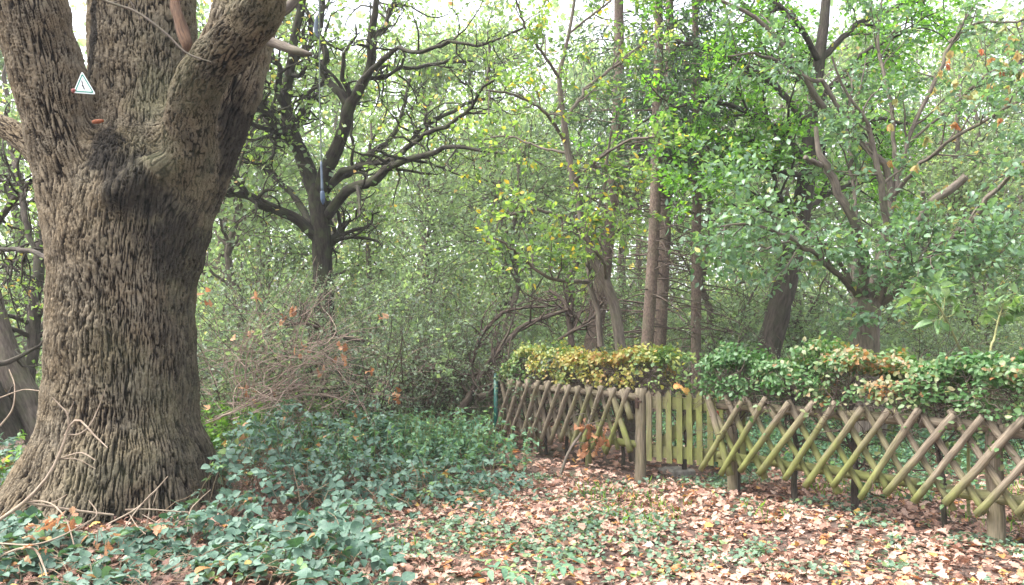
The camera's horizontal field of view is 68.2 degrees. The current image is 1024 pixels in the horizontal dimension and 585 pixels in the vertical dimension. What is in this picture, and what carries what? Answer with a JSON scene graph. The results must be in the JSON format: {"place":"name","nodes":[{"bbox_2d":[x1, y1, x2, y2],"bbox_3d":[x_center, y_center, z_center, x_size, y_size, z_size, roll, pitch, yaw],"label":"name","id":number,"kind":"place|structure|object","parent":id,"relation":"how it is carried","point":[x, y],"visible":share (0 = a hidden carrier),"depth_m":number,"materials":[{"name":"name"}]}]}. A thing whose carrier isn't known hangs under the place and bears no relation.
{"place":"outdoors","nodes":[
{"label":"outdoors","id":0,"kind":"place"},
{"bbox_2d":[0,340,1023,584],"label":"ground","id":1,"kind":"structure","parent":0,"point":[640,550],"depth_m":6.20,"materials":[{"name":"brown plant"}]},
{"bbox_2d":[0,285,42,385],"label":"shrub","id":2,"kind":"object","parent":1,"relation":"on","point":[21,346],"visible":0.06,"depth_m":12.05,"materials":[{"name":"green plant"}]},
{"bbox_2d":[0,49,43,339],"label":"broadleaf tree","id":3,"kind":"object","parent":1,"relation":"on","point":[21,161],"visible":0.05,"depth_m":28.34,"materials":[{"name":"green plant"}]},
{"bbox_2d":[0,92,45,445],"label":"multistem tree","id":4,"kind":"object","parent":1,"relation":"on","point":[23,367],"visible":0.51,"depth_m":9.93,"materials":[{"name":"brown plant"}]},
{"bbox_2d":[24,296,43,387],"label":"shrub","id":5,"kind":"object","parent":1,"relation":"on","point":[40,361],"depth_m":12.47,"materials":[{"name":"green plant"}]},
{"bbox_2d":[0,0,86,383],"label":"broadleaf tree","id":6,"kind":"object","parent":1,"relation":"on","point":[4,169],"visible":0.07,"depth_m":20.70,"materials":[{"name":"green plant"}]},
{"bbox_2d":[0,369,209,578],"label":"dry stalks","id":7,"kind":"object","parent":1,"relation":"on","point":[51,522],"visible":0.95,"depth_m":5.69,"materials":[{"name":"beige plant"}]},
{"bbox_2d":[0,419,225,485],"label":"undergrowth","id":8,"kind":"object","parent":1,"relation":"on","point":[19,451],"depth_m":8.39,"materials":[{"name":"green plant"}]},
{"bbox_2d":[0,0,312,526],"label":"oak tree","id":9,"kind":"object","parent":1,"relation":"on","point":[132,160],"visible":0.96,"depth_m":6.89,"materials":[{"name":"brown plant"}]},
{"bbox_2d":[71,72,94,93],"bbox_3d":[-3.880,-1.891,6.860,0.194,0.193,0.076,1,-3,-18],"label":"triangular sign","id":10,"kind":"object","parent":9,"relation":"attached to","point":[83,85],"visible":1,"depth_m":6.83,"materials":[{"name":"white metal"}]},
{"bbox_2d":[314,0,324,203],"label":"hanging rope","id":11,"kind":"object","parent":9,"relation":"hanging from","point":[322,195],"visible":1,"depth_m":5.93,"materials":[{"name":"fabric"}]},
{"bbox_2d":[197,329,272,435],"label":"shrub","id":12,"kind":"object","parent":1,"relation":"on","point":[223,399],"visible":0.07,"depth_m":11.08,"materials":[{"name":"green plant"}]},
{"bbox_2d":[195,0,320,401],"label":"broadleaf tree","id":13,"kind":"object","parent":1,"relation":"on","point":[212,266],"visible":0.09,"depth_m":18.58,"materials":[{"name":"green plant"}]},
{"bbox_2d":[195,7,351,395],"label":"young tree","id":14,"kind":"object","parent":1,"relation":"on","point":[237,212],"visible":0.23,"depth_m":14.64,"materials":[{"name":"green plant"}]},
{"bbox_2d":[0,398,547,584],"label":"bramble leaves","id":15,"kind":"object","parent":1,"relation":"on","point":[295,548],"visible":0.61,"depth_m":5.87,"materials":[{"name":"green plant"}]},
{"bbox_2d":[199,282,352,407],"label":"shrub","id":16,"kind":"object","parent":1,"relation":"on","point":[237,345],"visible":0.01,"depth_m":14.92,"materials":[{"name":"green plant"}]},
{"bbox_2d":[200,390,358,452],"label":"herb","id":17,"kind":"object","parent":1,"relation":"on","point":[213,428],"depth_m":9.98,"materials":[{"name":"green plant"}]},
{"bbox_2d":[203,108,360,324],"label":"young tree","id":18,"kind":"object","parent":1,"relation":"on","point":[303,252],"visible":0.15,"depth_m":21.97,"materials":[{"name":"green plant"}]},
{"bbox_2d":[197,284,382,439],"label":"shrub","id":19,"kind":"object","parent":1,"relation":"on","point":[207,376],"visible":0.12,"depth_m":11.42,"materials":[{"name":"green plant"}]},
{"bbox_2d":[196,0,417,318],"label":"broadleaf tree","id":20,"kind":"object","parent":1,"relation":"on","point":[284,21],"visible":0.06,"depth_m":23.59,"materials":[{"name":"green plant"}]},
{"bbox_2d":[198,306,416,447],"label":"shrub","id":21,"kind":"object","parent":1,"relation":"on","point":[276,385],"visible":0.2,"depth_m":10.32,"materials":[{"name":"green plant"}]},
{"bbox_2d":[198,264,440,416],"bbox_3d":[-3.549,1.037,14.225,4.424,2.933,4.187,0,-3,-6],"label":"shrub","id":22,"kind":"object","parent":1,"relation":"on","point":[294,275],"visible":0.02,"depth_m":13.13,"materials":[{"name":"plant"}]},
{"bbox_2d":[197,243,468,440],"bbox_3d":[-2.674,0.826,11.384,4.369,3.060,4.616,0,-3,4],"label":"shrub","id":23,"kind":"object","parent":1,"relation":"on","point":[392,305],"visible":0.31,"depth_m":10.43,"materials":[{"name":"green plant"}]},
{"bbox_2d":[197,244,469,413],"bbox_3d":[-3.506,1.168,12.695,4.263,3.943,5.067,-2,-4,26],"label":"shrub","id":24,"kind":"object","parent":1,"relation":"on","point":[250,303],"visible":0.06,"depth_m":12.29,"materials":[{"name":"green plant"}]},
{"bbox_2d":[197,257,471,476],"bbox_3d":[-2.510,0.889,9.721,4.749,2.807,3.259,2,-4,-35],"label":"brushwood heap","id":25,"kind":"object","parent":1,"relation":"on","point":[292,313],"visible":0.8,"depth_m":9.27,"materials":[{"name":"brown plant"}]},
{"bbox_2d":[195,256,503,424],"bbox_3d":[-2.812,1.195,11.503,4.606,3.584,3.875,3,-4,-40],"label":"shrub","id":26,"kind":"object","parent":1,"relation":"on","point":[271,292],"visible":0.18,"depth_m":11.03,"materials":[{"name":"green plant"}]},
{"bbox_2d":[273,32,434,338],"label":"broadleaf tree","id":27,"kind":"object","parent":1,"relation":"on","point":[352,62],"visible":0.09,"depth_m":35.68,"materials":[{"name":"green plant"}]},
{"bbox_2d":[197,254,521,421],"bbox_3d":[-2.605,1.195,12.314,4.837,3.764,4.069,2,-4,-27],"label":"shrub","id":28,"kind":"object","parent":1,"relation":"on","point":[396,283],"visible":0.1,"depth_m":11.67,"materials":[{"name":"green plant"}]},
{"bbox_2d":[287,70,438,332],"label":"broadleaf tree","id":29,"kind":"object","parent":1,"relation":"on","point":[369,259],"visible":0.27,"depth_m":20.64,"materials":[{"name":"green plant"}]},
{"bbox_2d":[273,264,473,358],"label":"shrub","id":30,"kind":"object","parent":1,"relation":"on","point":[374,300],"visible":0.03,"depth_m":14.67,"materials":[{"name":"green plant"}]},
{"bbox_2d":[267,284,481,422],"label":"shrub","id":31,"kind":"object","parent":1,"relation":"on","point":[403,333],"visible":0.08,"depth_m":11.83,"materials":[{"name":"green plant"}]},
{"bbox_2d":[214,405,541,490],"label":"nettle","id":32,"kind":"object","parent":1,"relation":"on","point":[412,436],"depth_m":8.81,"materials":[{"name":"green plant"}]},
{"bbox_2d":[196,0,568,345],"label":"oak tree","id":33,"kind":"object","parent":1,"relation":"on","point":[317,223],"visible":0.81,"depth_m":13.41,"materials":[{"name":"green plant"}]},
{"bbox_2d":[250,263,542,430],"bbox_3d":[-2.107,1.237,11.288,3.681,3.405,4.376,-3,-4,42],"label":"shrub","id":34,"kind":"object","parent":1,"relation":"on","point":[415,319],"visible":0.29,"depth_m":10.94,"materials":[{"name":"green plant"}]},
{"bbox_2d":[254,250,558,448],"bbox_3d":[-1.460,1.140,10.694,4.606,3.584,3.875,-3,-5,44],"label":"shrub","id":35,"kind":"object","parent":1,"relation":"on","point":[391,389],"visible":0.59,"depth_m":9.78,"materials":[{"name":"green plant"}]},
{"bbox_2d":[302,288,531,433],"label":"shrub","id":36,"kind":"object","parent":1,"relation":"on","point":[418,378],"visible":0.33,"depth_m":10.65,"materials":[{"name":"green plant"}]},
{"bbox_2d":[341,118,493,336],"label":"young tree","id":37,"kind":"object","parent":1,"relation":"on","point":[431,218],"visible":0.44,"depth_m":18.30,"materials":[{"name":"green plant"}]},
{"bbox_2d":[328,259,516,422],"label":"shrub","id":38,"kind":"object","parent":1,"relation":"on","point":[398,318],"visible":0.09,"depth_m":13.16,"materials":[{"name":"green plant"}]},
{"bbox_2d":[344,10,506,326],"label":"broadleaf tree","id":39,"kind":"object","parent":1,"relation":"on","point":[432,56],"visible":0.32,"depth_m":28.54,"materials":[{"name":"green plant"}]},
{"bbox_2d":[347,307,522,423],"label":"shrub","id":40,"kind":"object","parent":1,"relation":"on","point":[433,372],"visible":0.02,"depth_m":12.22,"materials":[{"name":"green plant"}]},
{"bbox_2d":[331,339,546,444],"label":"shrub","id":41,"kind":"object","parent":1,"relation":"on","point":[460,401],"visible":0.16,"depth_m":11.24,"materials":[{"name":"green plant"}]},
{"bbox_2d":[252,266,629,418],"bbox_3d":[-1.039,0.690,11.273,5.591,2.472,2.351,1,-3,-18],"label":"fallen branch","id":42,"kind":"object","parent":1,"relation":"on","point":[572,328],"visible":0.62,"depth_m":11.32,"materials":[{"name":"brown wood"}]},
{"bbox_2d":[378,293,560,421],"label":"shrub","id":43,"kind":"object","parent":1,"relation":"on","point":[514,340],"visible":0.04,"depth_m":13.73,"materials":[{"name":"green plant"}]},
{"bbox_2d":[395,0,561,334],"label":"broadleaf tree","id":44,"kind":"object","parent":1,"relation":"on","point":[473,56],"visible":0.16,"depth_m":30.36,"materials":[{"name":"green plant"}]},
{"bbox_2d":[390,0,601,346],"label":"broadleaf tree","id":45,"kind":"object","parent":1,"relation":"on","point":[516,59],"visible":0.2,"depth_m":20.43,"materials":[{"name":"green plant"}]},
{"bbox_2d":[494,373,497,449],"bbox_3d":[-0.227,1.721,10.648,0.066,1.162,0.066,0,-3,0],"label":"metal post","id":46,"kind":"object","parent":1,"relation":"on","point":[495,406],"visible":0.57,"depth_m":10.63,"materials":[{"name":"green metal"}]},
{"bbox_2d":[398,83,612,430],"bbox_3d":[0.107,-0.715,14.753,3.757,7.469,4.419,-1,-3,19],"label":"young tree","id":47,"kind":"object","parent":1,"relation":"on","point":[534,187],"visible":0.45,"depth_m":14.49,"materials":[{"name":"green plant"}]},
{"bbox_2d":[425,271,629,406],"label":"shrub","id":48,"kind":"object","parent":1,"relation":"on","point":[582,333],"visible":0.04,"depth_m":15.90,"materials":[{"name":"green plant"}]},
{"bbox_2d":[474,546,585,584],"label":"seedling","id":49,"kind":"object","parent":1,"relation":"on","point":[511,575],"visible":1,"depth_m":4.63,"materials":[{"name":"green plant"}]},
{"bbox_2d":[428,331,648,434],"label":"shrub","id":50,"kind":"object","parent":1,"relation":"on","point":[504,417],"visible":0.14,"depth_m":12.05,"materials":[{"name":"green plant"}]},
{"bbox_2d":[488,306,630,421],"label":"shrub","id":51,"kind":"object","parent":1,"relation":"on","point":[547,328],"visible":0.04,"depth_m":14.30,"materials":[{"name":"green plant"}]},
{"bbox_2d":[494,378,635,466],"bbox_3d":[0.639,1.716,9.619,0.299,1.190,2.725,2,-4,-36],"label":"lattice fence","id":52,"kind":"object","parent":1,"relation":"on","point":[611,394],"visible":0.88,"depth_m":9.39,"materials":[{"name":"brown wood"}]},
{"bbox_2d":[559,405,609,474],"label":"oak sprig","id":53,"kind":"object","parent":52,"relation":"attached to","point":[584,448],"visible":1,"depth_m":8.36,"materials":[{"name":"brown plant"}]},
{"bbox_2d":[470,10,668,336],"bbox_3d":[1.986,-3.376,27.099,6.089,13.355,6.891,-3,-4,44],"label":"broadleaf tree","id":54,"kind":"object","parent":1,"relation":"on","point":[539,84],"visible":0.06,"depth_m":26.70,"materials":[{"name":"green plant"}]},
{"bbox_2d":[460,36,702,351],"bbox_3d":[1.640,-1.563,18.729,5.892,9.958,5.009,1,-3,-9],"label":"young tree","id":55,"kind":"object","parent":1,"relation":"on","point":[580,85],"visible":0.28,"depth_m":18.45,"materials":[{"name":"green plant"}]},
{"bbox_2d":[458,0,709,463],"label":"sapling","id":56,"kind":"object","parent":1,"relation":"on","point":[591,253],"visible":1,"depth_m":9.63,"materials":[{"name":"green plant"}]},
{"bbox_2d":[488,331,726,469],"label":"hedge","id":57,"kind":"object","parent":1,"relation":"on","point":[593,364],"visible":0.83,"depth_m":9.20,"materials":[{"name":"yellow plant"}]},
{"bbox_2d":[540,0,677,417],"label":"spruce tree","id":58,"kind":"object","parent":1,"relation":"on","point":[619,12],"visible":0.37,"depth_m":14.57,"materials":[{"name":"green plant"}]},
{"bbox_2d":[515,266,705,381],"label":"shrub","id":59,"kind":"object","parent":1,"relation":"on","point":[620,281],"visible":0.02,"depth_m":17.41,"materials":[{"name":"green plant"}]},
{"bbox_2d":[208,462,1023,584],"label":"fallen twigs","id":60,"kind":"object","parent":1,"relation":"on","point":[623,467],"visible":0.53,"depth_m":6.07,"materials":[{"name":"brown wood"}]},
{"bbox_2d":[547,323,689,410],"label":"shrub","id":61,"kind":"object","parent":1,"relation":"on","point":[611,351],"visible":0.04,"depth_m":16.13,"materials":[{"name":"green plant"}]},
{"bbox_2d":[539,15,705,339],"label":"broadleaf tree","id":62,"kind":"object","parent":1,"relation":"on","point":[644,192],"visible":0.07,"depth_m":32.74,"materials":[{"name":"green plant"}]},
{"bbox_2d":[635,388,646,481],"bbox_3d":[1.450,1.642,8.510,0.151,1.122,0.160,2,-4,-35],"label":"gate post","id":63,"kind":"object","parent":1,"relation":"on","point":[640,438],"visible":0.94,"depth_m":8.48,"materials":[{"name":"brown wood"}]},
{"bbox_2d":[646,390,749,466],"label":"picket gate","id":64,"kind":"structure","parent":63,"relation":"attached to","point":[661,448],"depth_m":8.30,"materials":[{"name":"green wood"}]},
{"bbox_2d":[673,383,689,393],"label":"fallen leaf","id":65,"kind":"object","parent":64,"relation":"on","point":[684,390],"visible":0.98,"depth_m":8.27,"materials":[{"name":"yellow plant"}]},
{"bbox_2d":[550,0,745,392],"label":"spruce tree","id":66,"kind":"object","parent":1,"relation":"on","point":[650,294],"visible":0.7,"depth_m":12.49,"materials":[{"name":"green plant"}]},
{"bbox_2d":[305,471,1023,584],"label":"fallen leaves","id":67,"kind":"object","parent":1,"relation":"on","point":[565,551],"visible":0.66,"depth_m":5.88,"materials":[{"name":"brown plant"}]},
{"bbox_2d":[577,0,751,424],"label":"spruce tree","id":68,"kind":"object","parent":1,"relation":"on","point":[661,311],"visible":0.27,"depth_m":13.55,"materials":[{"name":"green plant"}]},
{"bbox_2d":[579,272,764,389],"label":"shrub","id":69,"kind":"object","parent":1,"relation":"on","point":[684,309],"visible":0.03,"depth_m":18.20,"materials":[{"name":"green plant"}]},
{"bbox_2d":[602,302,750,396],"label":"shrub","id":70,"kind":"object","parent":1,"relation":"on","point":[686,333],"visible":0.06,"depth_m":16.30,"materials":[{"name":"green plant"}]},
{"bbox_2d":[658,466,695,477],"bbox_3d":[1.914,2.099,8.815,0.340,0.102,0.332,1,-3,-18],"label":"flat stone","id":71,"kind":"object","parent":1,"relation":"on","point":[675,471],"visible":0.79,"depth_m":8.72,"materials":[{"name":"grey stone"}]},
{"bbox_2d":[377,476,1023,561],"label":"grass","id":72,"kind":"structure","parent":1,"relation":"on","point":[818,489],"depth_m":7.07,"materials":[{"name":"green plant"}]},
{"bbox_2d":[615,0,793,397],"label":"spruce tree","id":73,"kind":"object","parent":1,"relation":"on","point":[696,291],"visible":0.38,"depth_m":12.96,"materials":[{"name":"green plant"}]},
{"bbox_2d":[626,309,798,413],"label":"shrub","id":74,"kind":"object","parent":1,"relation":"on","point":[707,350],"visible":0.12,"depth_m":14.61,"materials":[{"name":"green plant"}]},
{"bbox_2d":[608,49,830,407],"bbox_3d":[4.279,-1.239,16.532,4.508,8.962,5.302,3,-4,-41],"label":"young tree","id":75,"kind":"object","parent":1,"relation":"on","point":[741,314],"visible":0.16,"depth_m":16.44,"materials":[{"name":"green plant"}]},
{"bbox_2d":[633,32,832,339],"bbox_3d":[7.575,-3.143,25.325,6.546,12.687,5.784,3,-4,-41],"label":"broadleaf tree","id":76,"kind":"object","parent":1,"relation":"on","point":[742,282],"visible":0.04,"depth_m":25.11,"materials":[{"name":"green plant"}]},
{"bbox_2d":[635,277,843,366],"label":"shrub","id":77,"kind":"object","parent":1,"relation":"on","point":[792,343],"visible":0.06,"depth_m":17.49,"materials":[{"name":"green plant"}]},
{"bbox_2d":[656,311,849,437],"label":"shrub","id":78,"kind":"object","parent":1,"relation":"on","point":[758,399],"visible":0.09,"depth_m":11.82,"materials":[{"name":"green plant"}]},
{"bbox_2d":[673,51,877,347],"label":"young tree","id":79,"kind":"object","parent":1,"relation":"on","point":[769,289],"visible":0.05,"depth_m":19.83,"materials":[{"name":"green plant"}]},
{"bbox_2d":[570,0,993,425],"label":"hornbeam tree","id":80,"kind":"object","parent":1,"relation":"on","point":[775,324],"visible":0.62,"depth_m":12.51,"materials":[{"name":"green plant"}]},
{"bbox_2d":[705,21,890,350],"bbox_3d":[6.464,-1.404,17.932,4.759,9.460,5.597,-2,-4,26],"label":"young tree","id":81,"kind":"object","parent":1,"relation":"on","point":[826,214],"visible":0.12,"depth_m":17.55,"materials":[{"name":"green plant"}]},
{"bbox_2d":[715,305,886,417],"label":"shrub","id":82,"kind":"object","parent":1,"relation":"on","point":[810,338],"visible":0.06,"depth_m":14.92,"materials":[{"name":"green plant"}]},
{"bbox_2d":[702,272,904,397],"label":"shrub","id":83,"kind":"object","parent":1,"relation":"on","point":[835,326],"visible":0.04,"depth_m":15.93,"materials":[{"name":"green plant"}]},
{"bbox_2d":[606,409,1023,505],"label":"shade herb","id":84,"kind":"object","parent":1,"relation":"on","point":[774,433],"depth_m":9.58,"materials":[{"name":"green plant"}]},
{"bbox_2d":[636,0,1023,453],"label":"lopped tree","id":85,"kind":"object","parent":1,"relation":"on","point":[870,300],"visible":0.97,"depth_m":9.95,"materials":[{"name":"green plant"}]},
{"bbox_2d":[730,2,960,340],"bbox_3d":[12.941,-3.871,29.230,8.525,14.960,7.511,2,-4,-28],"label":"broadleaf tree","id":86,"kind":"object","parent":1,"relation":"on","point":[851,51],"visible":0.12,"depth_m":28.80,"materials":[{"name":"green plant"}]},
{"bbox_2d":[692,320,1023,530],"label":"hedge","id":87,"kind":"object","parent":1,"relation":"on","point":[937,377],"visible":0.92,"depth_m":6.67,"materials":[{"name":"green plant"}]},
{"bbox_2d":[698,393,1023,546],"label":"lattice fence","id":88,"kind":"object","parent":1,"relation":"on","point":[992,499],"visible":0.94,"depth_m":6.42,"materials":[{"name":"brown wood"}]},
{"bbox_2d":[784,56,1015,353],"bbox_3d":[9.842,-1.544,19.688,5.009,9.958,5.892,1,-3,-22],"label":"young tree","id":89,"kind":"object","parent":1,"relation":"on","point":[891,318],"visible":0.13,"depth_m":19.38,"materials":[{"name":"green plant"}]},
{"bbox_2d":[780,272,1019,398],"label":"shrub","id":90,"kind":"object","parent":1,"relation":"on","point":[896,340],"visible":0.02,"depth_m":15.65,"materials":[{"name":"green plant"}]},
{"bbox_2d":[807,295,1002,431],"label":"shrub","id":91,"kind":"object","parent":1,"relation":"on","point":[926,335],"visible":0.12,"depth_m":12.67,"materials":[{"name":"green plant"}]},
{"bbox_2d":[807,337,1016,446],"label":"shrub","id":92,"kind":"object","parent":1,"relation":"on","point":[943,409],"visible":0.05,"depth_m":11.14,"materials":[{"name":"green plant"}]},
{"bbox_2d":[835,269,1023,357],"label":"shrub","id":93,"kind":"object","parent":1,"relation":"on","point":[985,298],"visible":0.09,"depth_m":15.41,"materials":[{"name":"green plant"}]},
{"bbox_2d":[896,268,973,516],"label":"tall shoot","id":94,"kind":"object","parent":1,"relation":"on","point":[940,288],"visible":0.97,"depth_m":6.56,"materials":[{"name":"green plant"}]},
{"bbox_2d":[848,24,1023,356],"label":"broadleaf tree","id":95,"kind":"object","parent":1,"relation":"on","point":[939,65],"visible":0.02,"depth_m":22.02,"materials":[{"name":"green plant"}]},
{"bbox_2d":[858,0,1023,358],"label":"broadleaf tree","id":96,"kind":"object","parent":1,"relation":"on","point":[969,169],"visible":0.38,"depth_m":16.86,"materials":[{"name":"green plant"}]},
{"bbox_2d":[865,33,1023,356],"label":"young tree","id":97,"kind":"object","parent":1,"relation":"on","point":[1009,111],"visible":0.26,"depth_m":18.10,"materials":[{"name":"green plant"}]},
{"bbox_2d":[880,279,1023,361],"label":"shrub","id":98,"kind":"object","parent":1,"relation":"on","point":[962,338],"visible":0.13,"depth_m":15.29,"materials":[{"name":"green plant"}]},
{"bbox_2d":[880,305,1023,443],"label":"shrub","id":99,"kind":"object","parent":1,"relation":"on","point":[952,327],"visible":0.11,"depth_m":11.91,"materials":[{"name":"green plant"}]},
{"bbox_2d":[881,317,1023,441],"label":"shrub","id":100,"kind":"object","parent":1,"relation":"on","point":[1004,343],"visible":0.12,"depth_m":11.70,"materials":[{"name":"green plant"}]},
{"bbox_2d":[923,0,1023,346],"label":"broadleaf tree","id":101,"kind":"object","parent":1,"relation":"on","point":[1010,5],"visible":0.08,"depth_m":27.98,"materials":[{"name":"green plant"}]},
{"bbox_2d":[978,282,1023,411],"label":"tall shoot","id":102,"kind":"object","parent":1,"relation":"on","point":[1014,312],"visible":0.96,"depth_m":6.49,"materials":[{"name":"green plant"}]},
{"bbox_2d":[0,0,1023,359],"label":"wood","id":103,"kind":"object","parent":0,"point":[554,8],"depth_m":44.98,"materials":[{"name":"green plant"}]},
{"bbox_2d":[0,0,1023,338],"label":"sky","id":104,"kind":"structure","parent":0,"point":[79,17],"materials":[{"name":"white"}]},
{"bbox_2d":[201,383,1022,436],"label":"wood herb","id":105,"kind":"object","parent":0,"point":[705,415],"depth_m":12.79,"materials":[{"name":"green plant"}]}
]}

